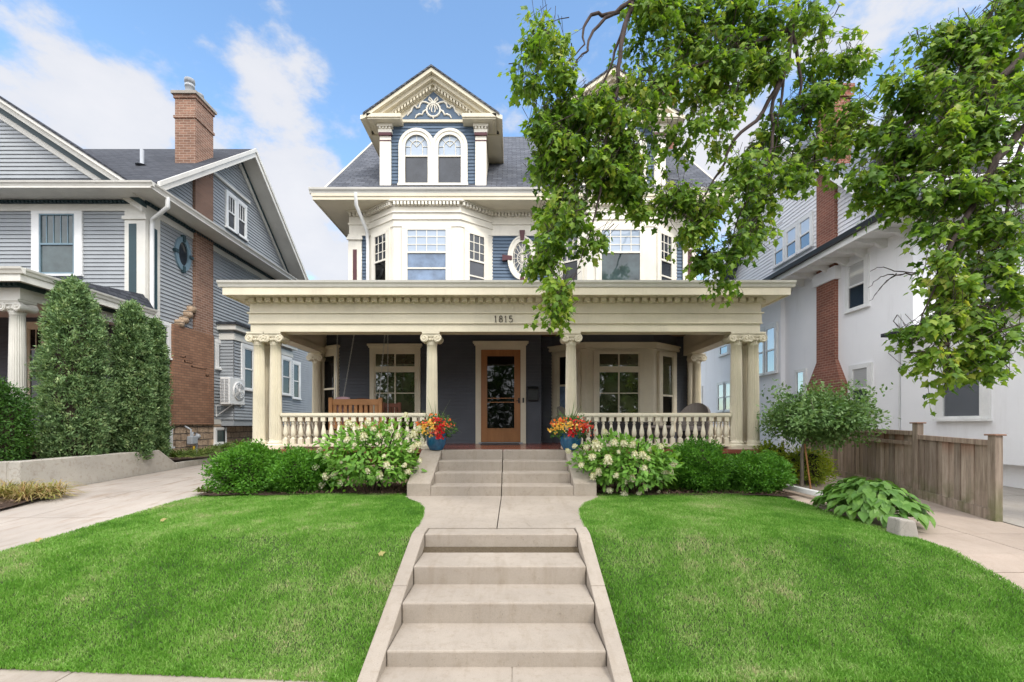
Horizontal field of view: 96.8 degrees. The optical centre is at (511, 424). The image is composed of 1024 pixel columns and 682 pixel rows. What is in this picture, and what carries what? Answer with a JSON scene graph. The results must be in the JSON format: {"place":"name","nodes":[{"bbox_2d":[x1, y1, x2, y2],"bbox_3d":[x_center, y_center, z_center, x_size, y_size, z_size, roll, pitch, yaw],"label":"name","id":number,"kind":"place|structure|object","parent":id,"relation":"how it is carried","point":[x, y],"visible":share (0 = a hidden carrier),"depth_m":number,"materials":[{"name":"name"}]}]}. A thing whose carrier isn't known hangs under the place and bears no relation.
{"place":"outdoors","nodes":[
{"label":"outdoors","id":0,"kind":"place"},
{"bbox_2d":[0,495,40,508],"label":"mulch bed","id":1,"kind":"object","parent":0,"point":[6,504],"visible":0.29,"depth_m":6.70,"materials":[{"name":"brown wood"}]},
{"bbox_2d":[0,478,40,499],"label":"ornamental grass","id":2,"kind":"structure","parent":1,"relation":"on","point":[9,487],"depth_m":7.20,"materials":[{"name":"beige plant"}]},
{"bbox_2d":[0,480,74,501],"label":"ornamental grass","id":3,"kind":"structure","parent":1,"relation":"on","point":[19,495],"depth_m":6.98,"materials":[{"name":"beige plant"}]},
{"bbox_2d":[7,479,87,499],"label":"ornamental grass","id":4,"kind":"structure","parent":1,"relation":"on","point":[51,487],"depth_m":7.18,"materials":[{"name":"beige plant"}]},
{"bbox_2d":[14,454,41,460],"bbox_3d":[-10.000,0.690,8.925,4.000,0.001,2.950,0,0,0],"label":"planting bed","id":5,"kind":"object","parent":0,"point":[34,456],"depth_m":9.43,"materials":[{"name":"black soil"}]},
{"bbox_2d":[0,375,44,460],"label":"bush","id":6,"kind":"object","parent":5,"relation":"on","point":[17,424],"visible":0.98,"depth_m":7.56,"materials":[{"name":"green plant"}]},
{"bbox_2d":[24,274,126,458],"bbox_3d":[-8.449,-1.038,8.769,1.447,3.716,1.416,0,0,0],"label":"juniper","id":7,"kind":"object","parent":5,"relation":"on","point":[76,422],"visible":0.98,"depth_m":8.50,"materials":[{"name":"green plant"}]},
{"bbox_2d":[105,299,162,461],"bbox_3d":[-8.136,-0.938,9.757,1.033,3.531,1.036,0,0,33],"label":"juniper","id":8,"kind":"object","parent":5,"relation":"on","point":[132,358],"visible":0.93,"depth_m":9.57,"materials":[{"name":"green plant"}]},
{"bbox_2d":[0,463,217,550],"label":"driveway","id":9,"kind":"structure","parent":0,"point":[27,522],"depth_m":6.83,"materials":[{"name":"concrete"}]},
{"bbox_2d":[170,454,221,461],"bbox_3d":[-8.650,0.842,13.710,1.300,0.135,6.580,0,0,0],"label":"planting bed","id":10,"kind":"object","parent":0,"point":[177,459],"visible":0.06,"depth_m":11.98,"materials":[{"name":"brown soil"}]},
{"bbox_2d":[147,314,174,456],"bbox_3d":[-8.391,-0.838,10.697,0.771,3.477,0.801,0,0,-36],"label":"juniper","id":11,"kind":"object","parent":10,"relation":"on","point":[161,354],"visible":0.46,"depth_m":10.64,"materials":[{"name":"green plant"}]},
{"bbox_2d":[168,448,212,457],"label":"border plant","id":12,"kind":"object","parent":10,"relation":"on","point":[178,453],"visible":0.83,"depth_m":11.15,"materials":[{"name":"green plant"}]},
{"bbox_2d":[183,447,215,455],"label":"border plant","id":13,"kind":"object","parent":10,"relation":"on","point":[196,452],"visible":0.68,"depth_m":11.59,"materials":[{"name":"green plant"}]},
{"bbox_2d":[188,446,224,453],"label":"border plant","id":14,"kind":"object","parent":10,"relation":"on","point":[207,449],"visible":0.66,"depth_m":11.98,"materials":[{"name":"green plant"}]},
{"bbox_2d":[207,443,237,450],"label":"border plant","id":15,"kind":"object","parent":10,"relation":"on","point":[223,446],"visible":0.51,"depth_m":12.60,"materials":[{"name":"green plant"}]},
{"bbox_2d":[217,442,237,448],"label":"border plant","id":16,"kind":"object","parent":10,"relation":"on","point":[228,443],"visible":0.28,"depth_m":13.00,"materials":[{"name":"green plant"}]},
{"bbox_2d":[0,492,424,681],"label":"lawn","id":17,"kind":"structure","parent":0,"point":[250,598],"depth_m":3.92,"materials":[{"name":"plant"}]},
{"bbox_2d":[199,482,406,495],"bbox_3d":[-3.320,1.115,8.000,3.360,0.030,1.600,0,0,0],"label":"mulch bed","id":18,"kind":"object","parent":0,"point":[286,493],"visible":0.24,"depth_m":7.47,"materials":[{"name":"brown wood"}]},
{"bbox_2d":[188,485,216,491],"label":"border plant","id":19,"kind":"object","parent":18,"relation":"on","point":[198,489],"visible":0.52,"depth_m":7.48,"materials":[{"name":"green plant"}]},
{"bbox_2d":[198,438,281,495],"bbox_3d":[-4.440,0.700,7.764,1.357,0.970,1.334,0,0,0],"label":"evergreen bush","id":20,"kind":"object","parent":18,"relation":"on","point":[238,467],"visible":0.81,"depth_m":7.35,"materials":[{"name":"green plant"}]},
{"bbox_2d":[252,442,336,493],"bbox_3d":[-3.576,0.739,7.720,1.340,0.892,1.456,0,0,0],"label":"evergreen bush","id":21,"kind":"object","parent":18,"relation":"on","point":[291,469],"visible":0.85,"depth_m":7.37,"materials":[{"name":"green plant"}]},
{"bbox_2d":[312,412,426,494],"bbox_3d":[-2.328,0.491,7.568,1.899,1.386,1.702,0,0,0],"label":"hydrangea","id":22,"kind":"object","parent":18,"relation":"on","point":[372,475],"visible":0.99,"depth_m":7.24,"materials":[{"name":"green plant"}]},
{"bbox_2d":[0,666,612,681],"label":"pavement","id":23,"kind":"structure","parent":0,"point":[495,674],"depth_m":3.16,"materials":[{"name":"concrete"}]},
{"bbox_2d":[221,494,598,623],"bbox_3d":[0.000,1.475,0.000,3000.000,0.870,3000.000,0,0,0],"label":"ground","id":24,"kind":"structure","parent":0,"point":[500,549],"depth_m":4.67,"materials":[{"name":"beige concrete"}]},
{"bbox_2d":[0,450,176,490],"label":"retaining wall","id":25,"kind":"structure","parent":24,"relation":"on","point":[87,469],"depth_m":8.41,"materials":[{"name":"concrete"}]},
{"bbox_2d":[0,76,312,457],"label":"grey house","id":26,"kind":"structure","parent":24,"relation":"on","point":[169,237],"depth_m":12.24,"materials":[{"name":"grey wood"}]},
{"bbox_2d":[26,322,46,407],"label":"window","id":27,"kind":"structure","parent":26,"relation":"in","point":[32,332],"depth_m":11.37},
{"bbox_2d":[31,211,83,276],"bbox_3d":[-11.360,-4.505,11.350,1.302,1.630,0.100,0,0,0],"label":"window","id":28,"kind":"structure","parent":26,"relation":"in","point":[57,238],"depth_m":11.37,"materials":[{"name":"white wood"}]},
{"bbox_2d":[161,320,172,359],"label":"window","id":29,"kind":"structure","parent":26,"relation":"in","point":[168,325],"depth_m":12.11,"materials":[{"name":"white wood"}]},
{"bbox_2d":[168,429,174,448],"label":"window","id":30,"kind":"structure","parent":26,"relation":"in","point":[171,437],"depth_m":12.15,"materials":[{"name":"white"}]},
{"bbox_2d":[172,235,193,272],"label":"oval window","id":31,"kind":"structure","parent":26,"relation":"in","point":[182,251],"depth_m":12.64,"materials":[{"name":"wood"}]},
{"bbox_2d":[184,425,200,449],"bbox_3d":[-8.990,0.492,12.790,0.280,0.916,0.380,0,0,0],"label":"gas meter","id":32,"kind":"object","parent":26,"relation":"attached to","point":[192,438],"visible":0.95,"depth_m":12.68,"materials":[{"name":"grey metal"}]},
{"bbox_2d":[214,339,221,369],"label":"window","id":33,"kind":"structure","parent":26,"relation":"in","point":[217,342],"depth_m":14.12,"materials":[{"name":"white wood"}]},
{"bbox_2d":[213,427,226,444],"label":"window","id":34,"kind":"structure","parent":26,"relation":"in","point":[218,431],"depth_m":14.18,"materials":[{"name":"white"}]},
{"bbox_2d":[216,377,244,416],"bbox_3d":[-8.889,-0.840,14.344,0.577,1.220,0.812,0,0,0],"label":"air conditioner","id":35,"kind":"object","parent":26,"relation":"attached to","point":[232,391],"visible":0.98,"depth_m":14.09,"materials":[{"name":"white metal"}]},
{"bbox_2d":[225,189,238,234],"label":"window","id":36,"kind":"structure","parent":26,"relation":"in","point":[230,199],"depth_m":14.82,"materials":[{"name":"white wood"}]},
{"bbox_2d":[235,198,248,241],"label":"window","id":37,"kind":"structure","parent":26,"relation":"in","point":[241,207],"depth_m":15.42,"materials":[{"name":"white wood"}]},
{"bbox_2d":[240,343,253,391],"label":"window","id":38,"kind":"structure","parent":26,"relation":"in","point":[247,350],"depth_m":15.00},
{"bbox_2d":[281,355,292,395],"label":"window","id":39,"kind":"structure","parent":26,"relation":"in","point":[286,361],"depth_m":17.59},
{"bbox_2d":[292,360,301,399],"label":"window","id":40,"kind":"structure","parent":26,"relation":"in","point":[296,365],"depth_m":19.36,"materials":[{"name":"white wood"}]},
{"bbox_2d":[175,457,216,468],"bbox_3d":[-7.980,1.085,13.880,0.160,0.530,6.240,0,0,0],"label":"kerb edge","id":41,"kind":"object","parent":24,"relation":"on","point":[184,464],"visible":0.09,"depth_m":11.25,"materials":[{"name":"concrete"}]},
{"bbox_2d":[357,527,632,681],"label":"garden steps","id":42,"kind":"structure","parent":24,"relation":"on","point":[511,610],"depth_m":3.74,"materials":[{"name":"concrete"}]},
{"bbox_2d":[216,64,796,483],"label":"blue house","id":43,"kind":"structure","parent":24,"relation":"on","point":[424,199],"depth_m":11.07,"materials":[{"name":"wood"}]},
{"bbox_2d":[321,344,339,433],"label":"window","id":44,"kind":"structure","parent":43,"relation":"in","point":[328,368],"depth_m":11.30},
{"bbox_2d":[329,335,388,432],"bbox_3d":[-3.390,-1.027,10.178,1.181,2.453,0.643,0,0,0],"label":"porch swing","id":45,"kind":"object","parent":43,"relation":"hanging from","point":[335,402],"visible":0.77,"depth_m":9.89,"materials":[{"name":"brown wood"}]},
{"bbox_2d":[336,397,349,424],"bbox_3d":[-3.736,-0.258,10.040,0.340,0.696,0.150,0,0,0],"label":"pillow","id":46,"kind":"object","parent":45,"relation":"on","point":[343,408],"visible":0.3,"depth_m":9.98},
{"bbox_2d":[358,398,368,424],"bbox_3d":[-3.313,-0.240,10.040,0.360,0.661,0.150,0,0,0],"label":"pillow","id":47,"kind":"object","parent":45,"relation":"on","point":[363,410],"visible":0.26,"depth_m":9.97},
{"bbox_2d":[371,227,390,279],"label":"window","id":48,"kind":"structure","parent":43,"relation":"in","point":[380,240],"depth_m":11.33,"materials":[{"name":"white wood"}]},
{"bbox_2d":[381,402,400,443],"bbox_3d":[-2.782,-0.015,10.268,0.443,0.970,0.535,0,0,0],"label":"wooden bench","id":49,"kind":"object","parent":43,"relation":"on","point":[395,405],"visible":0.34,"depth_m":10.48,"materials":[{"name":"brown wood"}]},
{"bbox_2d":[367,344,422,432],"bbox_3d":[-2.840,-0.869,11.040,1.328,2.157,0.120,0,0,0],"label":"window","id":50,"kind":"structure","parent":43,"relation":"in","point":[404,360],"depth_m":11.07,"materials":[{"name":"white wood"}]},
{"bbox_2d":[402,225,451,279],"bbox_3d":[-2.075,-3.865,11.057,1.240,1.930,0.085,0,0,0],"label":"window","id":51,"kind":"structure","parent":43,"relation":"in","point":[426,249],"depth_m":11.07,"materials":[{"name":"white wood"}]},
{"bbox_2d":[464,227,488,279],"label":"window","id":52,"kind":"structure","parent":43,"relation":"in","point":[475,242],"depth_m":11.33,"materials":[{"name":"white wood"}]},
{"bbox_2d":[480,443,518,444],"bbox_3d":[-0.273,0.461,10.590,0.885,0.018,0.580,0,0,0],"label":"doormat","id":53,"kind":"object","parent":43,"relation":"on","point":[499,444],"visible":1,"depth_m":10.30,"materials":[{"name":"wicker"}]},
{"bbox_2d":[473,341,528,443],"bbox_3d":[-0.273,-0.769,11.020,1.343,2.479,0.160,0,0,0],"label":"front door","id":54,"kind":"structure","parent":43,"relation":"in","point":[497,362],"depth_m":11.04,"materials":[{"name":"brown wood"}]},
{"bbox_2d":[502,230,534,279],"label":"oval window","id":55,"kind":"structure","parent":43,"relation":"in","point":[515,260],"depth_m":11.62,"materials":[{"name":"white wood"}]},
{"bbox_2d":[528,386,538,400],"bbox_3d":[0.511,-0.747,11.008,0.259,0.348,0.125,0,0,0],"label":"mailbox","id":56,"kind":"object","parent":43,"relation":"attached to","point":[532,393],"visible":1,"depth_m":10.97,"materials":[{"name":"black metal"}]},
{"bbox_2d":[552,351,580,417],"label":"window","id":57,"kind":"structure","parent":43,"relation":"in","point":[559,360],"depth_m":11.47,"materials":[{"name":"beige wood"}]},
{"bbox_2d":[558,233,582,279],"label":"window","id":58,"kind":"structure","parent":43,"relation":"in","point":[573,264],"depth_m":11.29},
{"bbox_2d":[584,422,652,442],"bbox_3d":[2.575,0.185,10.675,1.650,0.470,0.650,0,0,0],"label":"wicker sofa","id":59,"kind":"object","parent":43,"relation":"on","point":[622,425],"visible":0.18,"depth_m":10.95,"materials":[{"name":"wicker"}]},
{"bbox_2d":[593,350,643,421],"bbox_3d":[2.596,-0.789,11.040,1.282,1.997,0.120,0,0,0],"label":"window","id":60,"kind":"structure","parent":43,"relation":"in","point":[618,375],"depth_m":11.07,"materials":[{"name":"beige wood"}]},
{"bbox_2d":[596,225,645,279],"bbox_3d":[2.645,-3.865,11.057,1.240,1.930,0.085,0,0,0],"label":"window","id":61,"kind":"structure","parent":43,"relation":"in","point":[628,245],"depth_m":11.07,"materials":[{"name":"white wood"}]},
{"bbox_2d":[656,227,674,279],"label":"window","id":62,"kind":"structure","parent":43,"relation":"in","point":[664,268],"depth_m":11.29,"materials":[{"name":"white wood"}]},
{"bbox_2d":[657,351,676,431],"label":"window","id":63,"kind":"structure","parent":43,"relation":"in","point":[666,362],"depth_m":11.37,"materials":[{"name":"beige wood"}]},
{"bbox_2d":[676,403,710,440],"bbox_3d":[4.039,-0.009,10.144,0.681,0.958,0.655,0,0,0],"label":"wicker chair","id":64,"kind":"object","parent":43,"relation":"on","point":[696,408],"visible":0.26,"depth_m":10.26,"materials":[{"name":"grey wicker"}]},
{"bbox_2d":[497,0,1023,416],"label":"maple tree","id":65,"kind":"object","parent":24,"relation":"on","point":[982,62],"visible":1,"depth_m":5.37,"materials":[{"name":"green plant"}]},
{"bbox_2d":[701,83,1023,488],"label":"white house","id":66,"kind":"structure","parent":24,"relation":"on","point":[827,320],"depth_m":11.95,"materials":[{"name":"paint"}]},
{"bbox_2d":[701,386,702,403],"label":"window","id":67,"kind":"structure","parent":66,"relation":"in","point":[701,386],"depth_m":21.11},
{"bbox_2d":[715,381,723,412],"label":"window","id":68,"kind":"structure","parent":66,"relation":"in","point":[720,385],"depth_m":19.27,"materials":[{"name":"white"}]},
{"bbox_2d":[718,344,729,356],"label":"window","id":69,"kind":"structure","parent":66,"relation":"in","point":[724,350],"depth_m":18.87,"materials":[{"name":"white wood"}]},
{"bbox_2d":[722,380,729,411],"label":"window","id":70,"kind":"structure","parent":66,"relation":"in","point":[726,383],"depth_m":18.64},
{"bbox_2d":[759,326,764,376],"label":"window","id":71,"kind":"structure","parent":66,"relation":"in","point":[761,345],"depth_m":16.10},
{"bbox_2d":[763,322,777,375],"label":"window","id":72,"kind":"structure","parent":66,"relation":"in","point":[771,344],"depth_m":15.48,"materials":[{"name":"glass"}]},
{"bbox_2d":[771,231,785,269],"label":"window","id":73,"kind":"structure","parent":66,"relation":"in","point":[778,252],"depth_m":15.22,"materials":[{"name":"white wood"}]},
{"bbox_2d":[783,221,797,262],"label":"window","id":74,"kind":"structure","parent":66,"relation":"in","point":[791,233],"depth_m":14.57,"materials":[{"name":"white wood"}]},
{"bbox_2d":[793,368,806,395],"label":"window","id":75,"kind":"structure","parent":66,"relation":"in","point":[800,375],"depth_m":14.19,"materials":[{"name":"white wood"}]},
{"bbox_2d":[796,210,813,254],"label":"window","id":76,"kind":"structure","parent":66,"relation":"in","point":[805,224],"depth_m":13.87,"materials":[{"name":"white wood"}]},
{"bbox_2d":[843,253,870,313],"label":"window","id":77,"kind":"structure","parent":66,"relation":"in","point":[857,271],"depth_m":11.81,"materials":[{"name":"white wood"}]},
{"bbox_2d":[848,362,872,407],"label":"window","id":78,"kind":"structure","parent":66,"relation":"in","point":[862,371],"depth_m":11.68,"materials":[{"name":"white wood"}]},
{"bbox_2d":[932,346,991,420],"bbox_3d":[8.805,-0.805,8.930,0.090,1.490,1.100,0,0,0],"label":"window","id":79,"kind":"structure","parent":66,"relation":"in","point":[975,404],"depth_m":8.85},
{"bbox_2d":[959,244,1002,298],"bbox_3d":[10.575,-3.565,10.165,1.130,1.530,0.090,0,0,0],"label":"window","id":80,"kind":"structure","parent":66,"relation":"in","point":[981,252],"depth_m":10.18,"materials":[{"name":"grey glass"}]},
{"bbox_2d":[965,125,1004,176],"bbox_3d":[10.950,-6.325,10.535,0.940,1.250,0.090,0,0,0],"label":"window","id":81,"kind":"structure","parent":66,"relation":"in","point":[978,168],"depth_m":10.55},
{"bbox_2d":[810,476,935,529],"bbox_3d":[4.717,0.984,6.069,1.168,0.552,1.634,0,0,0],"label":"hosta","id":82,"kind":"object","parent":24,"relation":"on","point":[869,501],"visible":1,"depth_m":5.70,"materials":[{"name":"green plant"}]},
{"bbox_2d":[886,517,918,537],"bbox_3d":[4.429,1.210,5.160,0.254,0.298,0.199,0,0,0],"label":"concrete block","id":83,"kind":"object","parent":24,"relation":"on","point":[902,527],"depth_m":5.07,"materials":[{"name":"grey concrete"}]},
{"bbox_2d":[804,422,1006,521],"bbox_3d":[6.676,0.629,8.373,0.200,1.442,5.065,0,0,8],"label":"wooden fence","id":84,"kind":"object","parent":24,"relation":"on","point":[965,475],"visible":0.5,"depth_m":6.93,"materials":[{"name":"brown wood"}]},
{"bbox_2d":[405,496,597,529],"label":"path","id":85,"kind":"structure","parent":0,"point":[503,512],"depth_m":5.81,"materials":[{"name":"concrete"}]},
{"bbox_2d":[407,449,596,497],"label":"entrance steps","id":86,"kind":"structure","parent":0,"point":[497,472],"depth_m":7.46,"materials":[{"name":"concrete"}]},
{"bbox_2d":[415,397,456,449],"bbox_3d":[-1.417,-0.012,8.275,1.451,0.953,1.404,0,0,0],"label":"flower pot","id":87,"kind":"object","parent":86,"relation":"on","point":[436,439],"visible":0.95,"depth_m":8.13,"materials":[{"name":"blue ceramic"}]},
{"bbox_2d":[547,402,603,449],"bbox_3d":[1.166,-0.030,8.271,1.438,0.990,1.222,0,0,0],"label":"flower pot","id":88,"kind":"object","parent":86,"relation":"on","point":[569,438],"visible":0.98,"depth_m":8.06,"materials":[{"name":"blue ceramic"}]},
{"bbox_2d":[0,0,1023,279],"label":"sky","id":89,"kind":"structure","parent":0,"point":[291,81],"materials":[{"name":"blue"}]},
{"bbox_2d":[556,406,584,439],"bbox_3d":[1.322,0.028,10.274,0.646,0.884,0.712,0,0,0],"label":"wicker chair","id":90,"kind":"object","parent":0,"point":[560,409],"visible":0.08,"depth_m":10.17,"materials":[{"name":"wicker"}]},
{"bbox_2d":[644,426,670,443],"bbox_3d":[3.209,0.250,9.950,0.499,0.440,0.500,0,0,0],"label":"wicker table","id":91,"kind":"object","parent":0,"point":[668,436],"visible":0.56,"depth_m":9.74,"materials":[{"name":"grey wicker"}]},
{"bbox_2d":[597,483,796,495],"bbox_3d":[2.910,1.115,7.960,3.180,0.030,1.680,0,0,0],"label":"mulch bed","id":92,"kind":"object","parent":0,"point":[717,491],"visible":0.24,"depth_m":7.40,"materials":[{"name":"brown wood"}]},
{"bbox_2d":[565,427,683,495],"bbox_3d":[1.846,0.617,7.399,1.968,1.148,1.456,0,0,0],"label":"hydrangea","id":93,"kind":"object","parent":92,"relation":"on","point":[627,473],"visible":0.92,"depth_m":7.14,"materials":[{"name":"green plant"}]},
{"bbox_2d":[660,434,741,492],"bbox_3d":[3.194,0.677,7.747,1.328,1.016,1.322,0,0,0],"label":"evergreen bush","id":94,"kind":"object","parent":92,"relation":"on","point":[704,467],"visible":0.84,"depth_m":7.41,"materials":[{"name":"green plant"}]},
{"bbox_2d":[712,459,752,491],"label":"evergreen bush","id":95,"kind":"object","parent":92,"relation":"on","point":[732,482],"visible":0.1,"depth_m":7.55,"materials":[{"name":"green plant"}]},
{"bbox_2d":[725,446,797,493],"bbox_3d":[4.107,0.777,7.739,1.265,0.816,1.347,0,0,0],"label":"evergreen bush","id":96,"kind":"object","parent":92,"relation":"on","point":[766,472],"visible":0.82,"depth_m":7.34,"materials":[{"name":"green plant"}]},
{"bbox_2d":[578,493,1023,681],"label":"lawn","id":97,"kind":"structure","parent":0,"point":[712,603],"depth_m":3.90,"materials":[{"name":"plant"}]},
{"bbox_2d":[782,476,1023,593],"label":"driveway","id":98,"kind":"structure","parent":0,"point":[997,547],"depth_m":5.29,"materials":[{"name":"concrete"}]},
{"bbox_2d":[753,438,794,469],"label":"bush","id":99,"kind":"object","parent":98,"relation":"on","point":[781,452],"visible":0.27,"depth_m":8.35,"materials":[{"name":"green plant"}]},
{"bbox_2d":[783,484,822,495],"bbox_3d":[4.706,1.070,7.450,0.090,0.119,0.920,0,0,-12],"label":"drain pipe","id":100,"kind":"object","parent":98,"relation":"on","point":[804,490],"visible":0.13,"depth_m":7.33,"materials":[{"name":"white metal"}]},
{"bbox_2d":[804,444,811,488],"bbox_3d":[5.125,0.725,7.885,0.027,0.853,0.124,0,0,-44],"label":"stake","id":101,"kind":"object","parent":98,"relation":"on","point":[807,466],"visible":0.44,"depth_m":7.88,"materials":[{"name":"brown wood"}]},
{"bbox_2d":[784,446,840,486],"bbox_3d":[5.523,0.760,8.695,1.289,0.781,1.199,0,0,-28],"label":"bush","id":102,"kind":"object","parent":98,"relation":"on","point":[818,469],"visible":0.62,"depth_m":8.38,"materials":[{"name":"green plant"}]},
{"bbox_2d":[755,375,900,487],"bbox_3d":[5.416,0.153,7.957,2.384,2.056,2.051,0,0,0],"label":"tree","id":103,"kind":"object","parent":98,"relation":"on","point":[827,417],"visible":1,"depth_m":7.64,"materials":[{"name":"green plant"}]},
{"bbox_2d":[1003,486,1023,527],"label":"side path","id":104,"kind":"structure","parent":0,"point":[1013,505],"depth_m":6.71,"materials":[{"name":"grey concrete"}]}
]}

